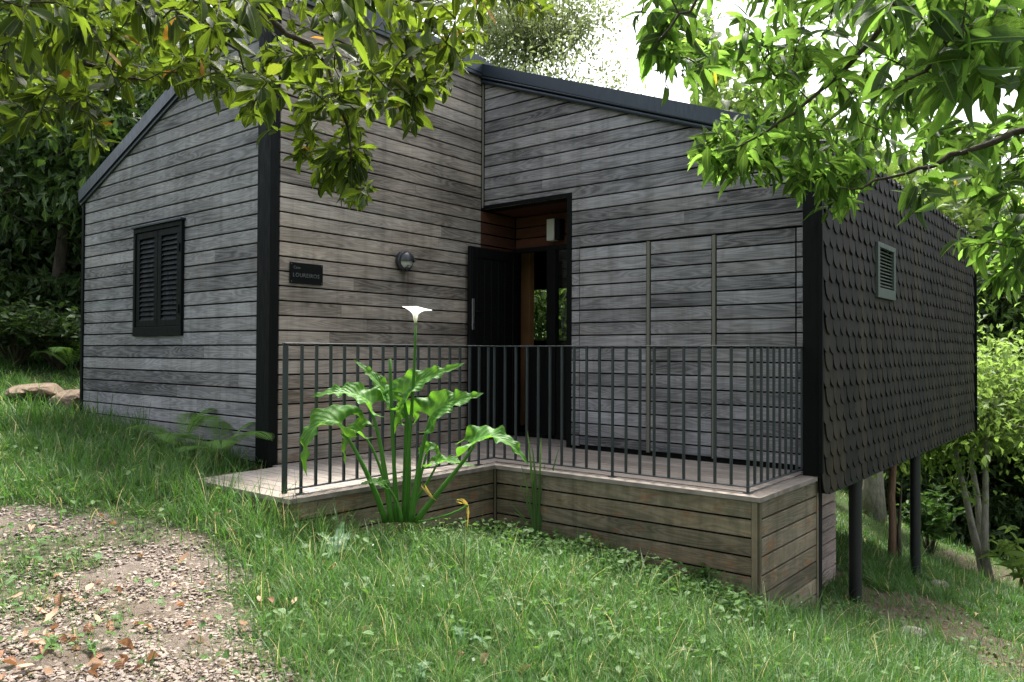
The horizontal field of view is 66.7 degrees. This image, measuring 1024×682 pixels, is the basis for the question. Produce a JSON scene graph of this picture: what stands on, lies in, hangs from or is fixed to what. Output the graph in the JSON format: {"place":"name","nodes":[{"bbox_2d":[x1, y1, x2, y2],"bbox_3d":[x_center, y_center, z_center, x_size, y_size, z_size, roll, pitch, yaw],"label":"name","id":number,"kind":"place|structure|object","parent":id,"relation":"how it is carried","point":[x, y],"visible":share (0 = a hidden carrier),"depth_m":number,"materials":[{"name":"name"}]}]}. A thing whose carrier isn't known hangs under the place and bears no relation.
{"place":"outdoors","nodes":[
{"label":"outdoors","id":0,"kind":"place"},
{"bbox_2d":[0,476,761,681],"bbox_3d":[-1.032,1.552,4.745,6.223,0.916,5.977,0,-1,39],"label":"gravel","id":1,"kind":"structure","parent":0,"point":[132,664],"depth_m":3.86,"materials":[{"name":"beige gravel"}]},
{"bbox_2d":[36,639,45,643],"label":"fallen leaf","id":2,"kind":"object","parent":1,"relation":"on","point":[41,641],"visible":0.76,"depth_m":3.48,"materials":[{"name":"beige plant"}]},
{"bbox_2d":[43,668,52,673],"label":"fallen leaf","id":3,"kind":"object","parent":1,"relation":"on","point":[48,670],"visible":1,"depth_m":3.17,"materials":[{"name":"beige plant"}]},
{"bbox_2d":[114,658,124,669],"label":"fallen leaf","id":4,"kind":"object","parent":1,"relation":"on","point":[119,664],"visible":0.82,"depth_m":3.32,"materials":[{"name":"brown plant"}]},
{"bbox_2d":[117,637,133,649],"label":"fallen leaf","id":5,"kind":"object","parent":1,"relation":"on","point":[127,641],"visible":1,"depth_m":3.52,"materials":[{"name":"brown plant"}]},
{"bbox_2d":[132,663,142,671],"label":"fallen leaf","id":6,"kind":"object","parent":1,"relation":"on","point":[140,665],"visible":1,"depth_m":3.33,"materials":[{"name":"brown plant"}]},
{"bbox_2d":[0,564,300,681],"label":"path debris","id":7,"kind":"object","parent":1,"relation":"on","point":[142,637],"visible":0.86,"depth_m":3.64,"materials":[{"name":"brown plant"}]},
{"bbox_2d":[175,601,183,605],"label":"fallen leaf","id":8,"kind":"object","parent":1,"relation":"on","point":[179,603],"visible":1,"depth_m":4.02,"materials":[{"name":"orange plant"}]},
{"bbox_2d":[179,552,187,562],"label":"fallen leaf","id":9,"kind":"object","parent":1,"relation":"on","point":[183,556],"visible":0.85,"depth_m":4.63,"materials":[{"name":"orange plant"}]},
{"bbox_2d":[239,620,247,624],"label":"fallen leaf","id":10,"kind":"object","parent":1,"relation":"on","point":[242,622],"visible":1,"depth_m":3.81,"materials":[{"name":"beige plant"}]},
{"bbox_2d":[0,323,1023,681],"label":"ground","id":11,"kind":"structure","parent":0,"point":[140,609],"depth_m":4.64,"materials":[{"name":"soil"}]},
{"bbox_2d":[2,656,17,664],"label":"fallen leaf","id":12,"kind":"object","parent":11,"relation":"on","point":[12,660],"visible":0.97,"depth_m":3.27,"materials":[{"name":"brown plant"}]},
{"bbox_2d":[0,291,31,344],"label":"undergrowth shrub","id":13,"kind":"object","parent":11,"relation":"on","point":[3,315],"visible":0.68,"depth_m":11.93,"materials":[{"name":"green plant"}]},
{"bbox_2d":[16,663,33,666],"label":"fallen leaf","id":14,"kind":"object","parent":11,"relation":"on","point":[25,664],"visible":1,"depth_m":3.24,"materials":[{"name":"beige plant"}]},
{"bbox_2d":[22,628,28,636],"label":"fallen leaf","id":15,"kind":"object","parent":11,"relation":"on","point":[24,632],"visible":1,"depth_m":3.54,"materials":[{"name":"beige plant"}]},
{"bbox_2d":[28,524,34,530],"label":"fallen leaf","id":16,"kind":"object","parent":11,"relation":"on","point":[30,527],"visible":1,"depth_m":4.95,"materials":[{"name":"beige plant"}]},
{"bbox_2d":[4,383,62,399],"bbox_3d":[-6.193,0.670,10.191,0.670,0.218,1.087,0,-1,20],"label":"rock","id":17,"kind":"object","parent":11,"relation":"on","point":[48,389],"visible":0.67,"depth_m":9.86,"materials":[{"name":"beige stone"}]},
{"bbox_2d":[0,21,72,254],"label":"laurel tree","id":18,"kind":"object","parent":11,"relation":"on","point":[7,210],"visible":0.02,"depth_m":17.04,"materials":[{"name":"green plant"}]},
{"bbox_2d":[0,295,77,365],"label":"undergrowth shrub","id":19,"kind":"object","parent":11,"relation":"on","point":[11,341],"visible":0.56,"depth_m":11.96,"materials":[{"name":"green plant"}]},
{"bbox_2d":[0,306,80,369],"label":"undergrowth shrub","id":20,"kind":"object","parent":11,"relation":"on","point":[75,322],"visible":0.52,"depth_m":11.90,"materials":[{"name":"green plant"}]},
{"bbox_2d":[0,260,80,337],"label":"undergrowth","id":21,"kind":"object","parent":11,"relation":"on","point":[48,288],"visible":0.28,"depth_m":14.85,"materials":[{"name":"green plant"}]},
{"bbox_2d":[0,153,86,272],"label":"woods","id":22,"kind":"object","parent":11,"relation":"on","point":[15,260],"visible":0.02,"depth_m":17.36,"materials":[{"name":"green plant"}]},
{"bbox_2d":[39,646,47,654],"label":"fallen leaf","id":23,"kind":"object","parent":11,"relation":"on","point":[41,649],"visible":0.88,"depth_m":3.39,"materials":[{"name":"brown plant"}]},
{"bbox_2d":[21,312,79,368],"bbox_3d":[-6.875,0.019,12.317,1.779,0.898,1.785,0,-1,39],"label":"undergrowth shrub","id":24,"kind":"object","parent":11,"relation":"on","point":[68,331],"visible":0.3,"depth_m":11.85,"materials":[{"name":"green plant"}]},
{"bbox_2d":[37,634,63,654],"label":"broadleaf weed","id":25,"kind":"object","parent":11,"relation":"on","point":[50,642],"visible":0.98,"depth_m":3.45,"materials":[{"name":"green plant"}]},
{"bbox_2d":[43,608,58,621],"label":"fallen leaf","id":26,"kind":"object","parent":11,"relation":"on","point":[51,614],"visible":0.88,"depth_m":3.73,"materials":[{"name":"beige plant"}]},
{"bbox_2d":[31,346,79,374],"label":"fern","id":27,"kind":"object","parent":11,"relation":"on","point":[69,352],"visible":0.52,"depth_m":11.69,"materials":[{"name":"green plant"}]},
{"bbox_2d":[51,622,59,629],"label":"fallen leaf","id":28,"kind":"object","parent":11,"relation":"on","point":[54,626],"visible":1,"depth_m":3.65,"materials":[{"name":"brown plant"}]},
{"bbox_2d":[1,11,112,264],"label":"laurel tree","id":29,"kind":"object","parent":11,"relation":"on","point":[49,212],"depth_m":17.98,"materials":[{"name":"green plant"}]},
{"bbox_2d":[53,594,62,606],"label":"fallen leaf","id":30,"kind":"object","parent":11,"relation":"on","point":[56,600],"visible":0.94,"depth_m":3.96,"materials":[{"name":"brown plant"}]},
{"bbox_2d":[55,633,67,642],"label":"fallen leaf","id":31,"kind":"object","parent":11,"relation":"on","point":[63,638],"visible":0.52,"depth_m":3.54,"materials":[{"name":"brown plant"}]},
{"bbox_2d":[47,389,79,410],"bbox_3d":[-5.708,0.795,10.068,0.548,0.356,0.548,0,-1,14],"label":"rock","id":32,"kind":"object","parent":11,"relation":"on","point":[68,396],"visible":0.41,"depth_m":9.83,"materials":[{"name":"beige stone"}]},
{"bbox_2d":[68,637,78,642],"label":"fallen leaf","id":33,"kind":"object","parent":11,"relation":"on","point":[72,639],"visible":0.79,"depth_m":3.53,"materials":[{"name":"brown plant"}]},
{"bbox_2d":[71,644,81,649],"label":"fallen leaf","id":34,"kind":"object","parent":11,"relation":"on","point":[75,647],"visible":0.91,"depth_m":3.46,"materials":[{"name":"brown plant"}]},
{"bbox_2d":[83,623,93,631],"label":"fallen leaf","id":35,"kind":"object","parent":11,"relation":"on","point":[88,625],"visible":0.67,"depth_m":3.67,"materials":[{"name":"brown plant"}]},
{"bbox_2d":[85,583,93,590],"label":"fallen leaf","id":36,"kind":"object","parent":11,"relation":"on","point":[89,586],"visible":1,"depth_m":4.13,"materials":[{"name":"beige plant"}]},
{"bbox_2d":[86,669,98,677],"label":"fallen leaf","id":37,"kind":"object","parent":11,"relation":"on","point":[92,671],"visible":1,"depth_m":3.24,"materials":[{"name":"brown plant"}]},
{"bbox_2d":[85,639,105,657],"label":"broadleaf weed","id":38,"kind":"object","parent":11,"relation":"on","point":[91,645],"visible":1,"depth_m":3.44,"materials":[{"name":"green plant"}]},
{"bbox_2d":[0,4,191,309],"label":"laurel tree","id":39,"kind":"object","parent":11,"relation":"on","point":[39,186],"visible":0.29,"depth_m":13.90,"materials":[{"name":"green plant"}]},
{"bbox_2d":[91,663,100,670],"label":"fallen leaf","id":40,"kind":"object","parent":11,"relation":"on","point":[94,667],"visible":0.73,"depth_m":3.28,"materials":[{"name":"brown plant"}]},
{"bbox_2d":[88,657,105,666],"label":"fallen leaf","id":41,"kind":"object","parent":11,"relation":"on","point":[94,660],"visible":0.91,"depth_m":3.33,"materials":[{"name":"brown plant"}]},
{"bbox_2d":[90,652,103,659],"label":"fallen leaf","id":42,"kind":"object","parent":11,"relation":"on","point":[98,654],"visible":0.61,"depth_m":3.39,"materials":[{"name":"brown plant"}]},
{"bbox_2d":[94,615,101,621],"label":"fallen leaf","id":43,"kind":"object","parent":11,"relation":"on","point":[97,618],"visible":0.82,"depth_m":3.74,"materials":[{"name":"beige plant"}]},
{"bbox_2d":[11,13,193,272],"bbox_3d":[-8.109,-4.231,19.043,9.328,8.398,9.536,0,-1,9],"label":"laurel tree","id":44,"kind":"object","parent":11,"relation":"on","point":[76,253],"depth_m":16.36,"materials":[{"name":"green plant"}]},
{"bbox_2d":[7,0,200,288],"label":"laurel tree","id":45,"kind":"object","parent":11,"relation":"on","point":[127,130],"visible":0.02,"depth_m":13.68,"materials":[{"name":"plant"}]},
{"bbox_2d":[119,654,127,660],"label":"fallen leaf","id":46,"kind":"object","parent":11,"relation":"on","point":[123,656],"visible":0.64,"depth_m":3.39,"materials":[{"name":"brown plant"}]},
{"bbox_2d":[147,651,159,660],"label":"fallen leaf","id":47,"kind":"object","parent":11,"relation":"on","point":[150,656],"visible":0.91,"depth_m":3.40,"materials":[{"name":"brown plant"}]},
{"bbox_2d":[125,408,224,449],"bbox_3d":[-3.164,0.874,7.500,0.792,0.432,1.173,1,-1,-44],"label":"fern","id":48,"kind":"object","parent":11,"relation":"on","point":[171,435],"visible":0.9,"depth_m":7.51,"materials":[{"name":"green plant"}]},
{"bbox_2d":[186,620,194,628],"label":"fallen leaf","id":49,"kind":"object","parent":11,"relation":"on","point":[188,622],"visible":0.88,"depth_m":3.82,"materials":[{"name":"brown plant"}]},
{"bbox_2d":[170,421,274,460],"bbox_3d":[-2.662,0.929,7.097,1.165,0.370,0.870,0,-1,39],"label":"fern","id":50,"kind":"object","parent":11,"relation":"on","point":[223,445],"visible":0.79,"depth_m":7.12,"materials":[{"name":"green plant"}]},
{"bbox_2d":[0,0,555,211],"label":"broadleaf tree","id":51,"kind":"object","parent":11,"relation":"on","point":[79,45],"visible":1,"depth_m":2.55,"materials":[{"name":"green plant"}]},
{"bbox_2d":[265,608,307,631],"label":"broadleaf weed","id":52,"kind":"object","parent":11,"relation":"on","point":[288,615],"visible":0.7,"depth_m":3.91,"materials":[{"name":"green plant"}]},
{"bbox_2d":[315,522,357,558],"bbox_3d":[-1.185,1.350,5.276,0.365,0.167,0.850,1,-1,-26],"label":"broadleaf weed","id":53,"kind":"object","parent":11,"relation":"on","point":[336,536],"visible":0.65,"depth_m":5.15,"materials":[{"name":"green plant"}]},
{"bbox_2d":[299,306,527,526],"bbox_3d":[-0.693,0.552,5.665,1.640,1.630,0.471,0,-1,4],"label":"calla lily","id":54,"kind":"object","parent":11,"relation":"on","point":[434,405],"visible":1,"depth_m":5.73,"materials":[{"name":"green plant"}]},
{"bbox_2d":[405,660,433,681],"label":"broadleaf weed","id":55,"kind":"object","parent":11,"relation":"on","point":[423,666],"visible":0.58,"depth_m":3.48,"materials":[{"name":"green plant"}]},
{"bbox_2d":[449,625,490,648],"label":"broadleaf weed","id":56,"kind":"object","parent":11,"relation":"on","point":[461,630],"visible":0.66,"depth_m":3.91,"materials":[{"name":"green plant"}]},
{"bbox_2d":[480,653,489,661],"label":"fallen leaf","id":57,"kind":"object","parent":11,"relation":"on","point":[485,656],"visible":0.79,"depth_m":3.73,"materials":[{"name":"brown plant"}]},
{"bbox_2d":[198,435,821,610],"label":"porch deck","id":58,"kind":"structure","parent":11,"relation":"on","point":[770,532],"depth_m":6.25,"materials":[{"name":"brown wood"}]},
{"bbox_2d":[281,343,802,494],"bbox_3d":[0.483,0.579,6.460,4.332,1.088,1.724,0,-1,-3],"label":"metal railing","id":59,"kind":"object","parent":58,"relation":"on","point":[748,486],"visible":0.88,"depth_m":6.20,"materials":[{"name":"metal"}]},
{"bbox_2d":[500,528,519,551],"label":"broadleaf weed","id":60,"kind":"object","parent":11,"relation":"on","point":[515,533],"visible":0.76,"depth_m":6.39,"materials":[{"name":"green plant"}]},
{"bbox_2d":[0,431,1020,681],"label":"clover patch","id":61,"kind":"object","parent":11,"relation":"on","point":[366,583],"visible":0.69,"depth_m":4.56,"materials":[{"name":"green plant"}]},
{"bbox_2d":[0,336,1023,681],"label":"grass","id":62,"kind":"structure","parent":11,"relation":"on","point":[960,546],"depth_m":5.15,"materials":[{"name":"green plant"}]},
{"bbox_2d":[479,431,558,538],"bbox_3d":[0.218,1.251,6.758,1.024,0.953,0.185,0,-1,-3],"label":"iris plant","id":63,"kind":"object","parent":11,"relation":"on","point":[536,519],"visible":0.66,"depth_m":6.77,"materials":[{"name":"green plant"}]},
{"bbox_2d":[518,664,528,679],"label":"fallen leaf","id":64,"kind":"object","parent":11,"relation":"on","point":[522,670],"visible":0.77,"depth_m":3.67,"materials":[{"name":"brown plant"}]},
{"bbox_2d":[78,0,977,603],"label":"wooden cabin","id":65,"kind":"object","parent":11,"relation":"on","point":[204,224],"visible":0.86,"depth_m":8.04,"materials":[{"name":"grey wood"}]},
{"bbox_2d":[130,217,186,336],"bbox_3d":[-3.822,-0.666,8.414,1.110,1.225,0.110,0,-1,39],"label":"shuttered window","id":66,"kind":"structure","parent":65,"relation":"in","point":[159,253],"depth_m":8.37,"materials":[{"name":"paint"}]},
{"bbox_2d":[289,262,322,284],"bbox_3d":[-1.932,-0.633,7.317,0.016,0.193,0.370,0,-1,39],"label":"name plate","id":67,"kind":"object","parent":65,"relation":"attached to","point":[304,273],"visible":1,"depth_m":7.30,"materials":[{"name":"black paint"}]},
{"bbox_2d":[395,251,414,270],"bbox_3d":[-1.114,-0.849,8.228,0.144,0.216,0.216,0,-1,39],"label":"wall lamp","id":68,"kind":"object","parent":65,"relation":"attached to","point":[404,260],"visible":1,"depth_m":8.18,"materials":[{"name":"black metal"}]},
{"bbox_2d":[467,246,517,433],"bbox_3d":[-0.199,0.021,9.299,0.109,2.230,0.880,0,-1,39],"label":"open door","id":69,"kind":"structure","parent":65,"relation":"in","point":[492,295],"depth_m":9.27,"materials":[{"name":"black paint"}]},
{"bbox_2d":[534,285,566,342],"bbox_3d":[0.687,-0.504,14.812,1.050,1.070,0.090,0,-1,39],"label":"back window","id":70,"kind":"structure","parent":65,"relation":"in","point":[561,286],"depth_m":14.81,"materials":[{"name":"black paint"}]},
{"bbox_2d":[547,218,564,241],"bbox_3d":[0.522,-1.331,9.316,0.190,0.260,0.110,0,-1,39],"label":"emergency light","id":71,"kind":"object","parent":65,"relation":"attached to","point":[555,229],"visible":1,"depth_m":9.27,"materials":[{"name":"white plastic"}]},
{"bbox_2d":[874,241,895,300],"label":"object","id":72,"kind":"structure","parent":65,"relation":"in","point":[881,263],"depth_m":8.09,"materials":[{"name":"grey metal"}]},
{"bbox_2d":[425,0,668,98],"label":"olive green tree","id":73,"kind":"object","parent":11,"relation":"on","point":[516,34],"visible":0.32,"depth_m":21.42,"materials":[{"name":"green plant"}]},
{"bbox_2d":[534,288,566,340],"bbox_3d":[0.942,-0.787,19.053,5.380,5.331,5.354,0,-1,39],"label":"bay shrub","id":74,"kind":"object","parent":11,"relation":"on","point":[540,304],"visible":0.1,"depth_m":17.71,"materials":[{"name":"green plant"}]},
{"bbox_2d":[375,512,786,622],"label":"bed weeds","id":75,"kind":"object","parent":11,"relation":"on","point":[589,534],"visible":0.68,"depth_m":5.83,"materials":[{"name":"green plant"}]},
{"bbox_2d":[588,544,611,561],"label":"broadleaf weed","id":76,"kind":"object","parent":11,"relation":"on","point":[595,556],"visible":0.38,"depth_m":6.26,"materials":[{"name":"green plant"}]},
{"bbox_2d":[689,562,714,590],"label":"broadleaf weed","id":77,"kind":"object","parent":11,"relation":"on","point":[705,570],"visible":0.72,"depth_m":5.76,"materials":[{"name":"green plant"}]},
{"bbox_2d":[461,529,1023,681],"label":"leaf litter","id":78,"kind":"object","parent":11,"relation":"on","point":[994,654],"visible":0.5,"depth_m":7.18,"materials":[{"name":"plant"}]},
{"bbox_2d":[619,0,1023,303],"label":"chestnut tree","id":79,"kind":"object","parent":11,"relation":"on","point":[965,55],"visible":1,"depth_m":3.43,"materials":[{"name":"green plant"}]},
{"bbox_2d":[689,0,1023,500],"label":"woods","id":80,"kind":"object","parent":11,"relation":"on","point":[711,99],"visible":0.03,"depth_m":26.27,"materials":[{"name":"green plant"}]},
{"bbox_2d":[887,465,901,558],"bbox_3d":[5.842,2.437,11.877,0.219,1.904,0.141,0,-1,39],"label":"tree trunk","id":81,"kind":"object","parent":11,"relation":"on","point":[894,541],"visible":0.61,"depth_m":11.85,"materials":[{"name":"brown plant"}]},
{"bbox_2d":[900,626,925,638],"bbox_3d":[3.424,2.522,6.699,0.272,0.123,0.169,0,-1,-1],"label":"rock","id":82,"kind":"object","parent":11,"relation":"on","point":[914,628],"visible":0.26,"depth_m":6.67,"materials":[{"name":"grey stone"}]},
{"bbox_2d":[896,483,964,555],"bbox_3d":[8.368,3.614,15.533,1.234,1.414,1.209,0,-1,39],"label":"broadleaf shrub","id":83,"kind":"object","parent":11,"relation":"on","point":[933,523],"visible":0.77,"depth_m":15.38,"materials":[{"name":"green plant"}]},
{"bbox_2d":[862,287,1002,521],"bbox_3d":[8.373,0.944,18.569,6.033,6.543,4.863,0,-1,39],"label":"pale trunk tree","id":84,"kind":"object","parent":11,"relation":"on","point":[873,494],"depth_m":18.10,"materials":[{"name":"plant"}]},
{"bbox_2d":[843,462,1023,558],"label":"slope undergrowth","id":85,"kind":"object","parent":11,"relation":"on","point":[997,519],"visible":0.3,"depth_m":21.77,"materials":[{"name":"green plant"}]},
{"bbox_2d":[931,580,949,589],"bbox_3d":[5.402,3.087,9.783,0.232,0.130,0.292,0,-1,39],"label":"rock","id":86,"kind":"object","parent":11,"relation":"on","point":[943,585],"visible":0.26,"depth_m":9.76,"materials":[{"name":"grey stone"}]},
{"bbox_2d":[871,296,1023,582],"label":"fruit tree","id":87,"kind":"object","parent":11,"relation":"on","point":[1009,417],"visible":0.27,"depth_m":13.80,"materials":[{"name":"green plant"}]},
{"bbox_2d":[921,423,994,475],"bbox_3d":[13.838,3.068,24.741,6.274,5.719,6.361,0,-1,-10],"label":"fruit tree","id":88,"kind":"object","parent":11,"relation":"on","point":[944,463],"visible":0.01,"depth_m":24.03,"materials":[{"name":"green plant"}]},
{"bbox_2d":[921,207,1010,538],"bbox_3d":[14.210,0.518,27.180,11.093,11.830,10.967,1,-1,-18],"label":"dark evergreen","id":89,"kind":"object","parent":11,"relation":"on","point":[966,228],"depth_m":24.04,"materials":[{"name":"green plant"}]},
{"bbox_2d":[909,190,1023,493],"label":"dark evergreen","id":90,"kind":"object","parent":11,"relation":"on","point":[1002,334],"visible":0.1,"depth_m":21.41,"materials":[{"name":"green plant"}]},
{"bbox_2d":[921,181,1023,542],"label":"dark evergreen","id":91,"kind":"object","parent":11,"relation":"on","point":[989,306],"visible":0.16,"depth_m":22.24,"materials":[{"name":"green plant"}]},
{"bbox_2d":[921,170,1023,227],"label":"holm oak","id":92,"kind":"object","parent":11,"relation":"on","point":[1019,194],"depth_m":30.12,"materials":[{"name":"green plant"}]},
{"bbox_2d":[975,409,1023,499],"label":"fruit tree","id":93,"kind":"object","parent":11,"relation":"on","point":[1006,461],"visible":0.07,"depth_m":21.27,"materials":[{"name":"green plant"}]},
{"bbox_2d":[979,525,1023,589],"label":"shrub","id":94,"kind":"object","parent":11,"relation":"on","point":[1008,548],"visible":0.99,"depth_m":13.41,"materials":[{"name":"green plant"}]},
{"bbox_2d":[194,0,1023,196],"label":"sky","id":95,"kind":"structure","parent":0,"point":[655,83],"materials":[{"name":"white"}]}
]}

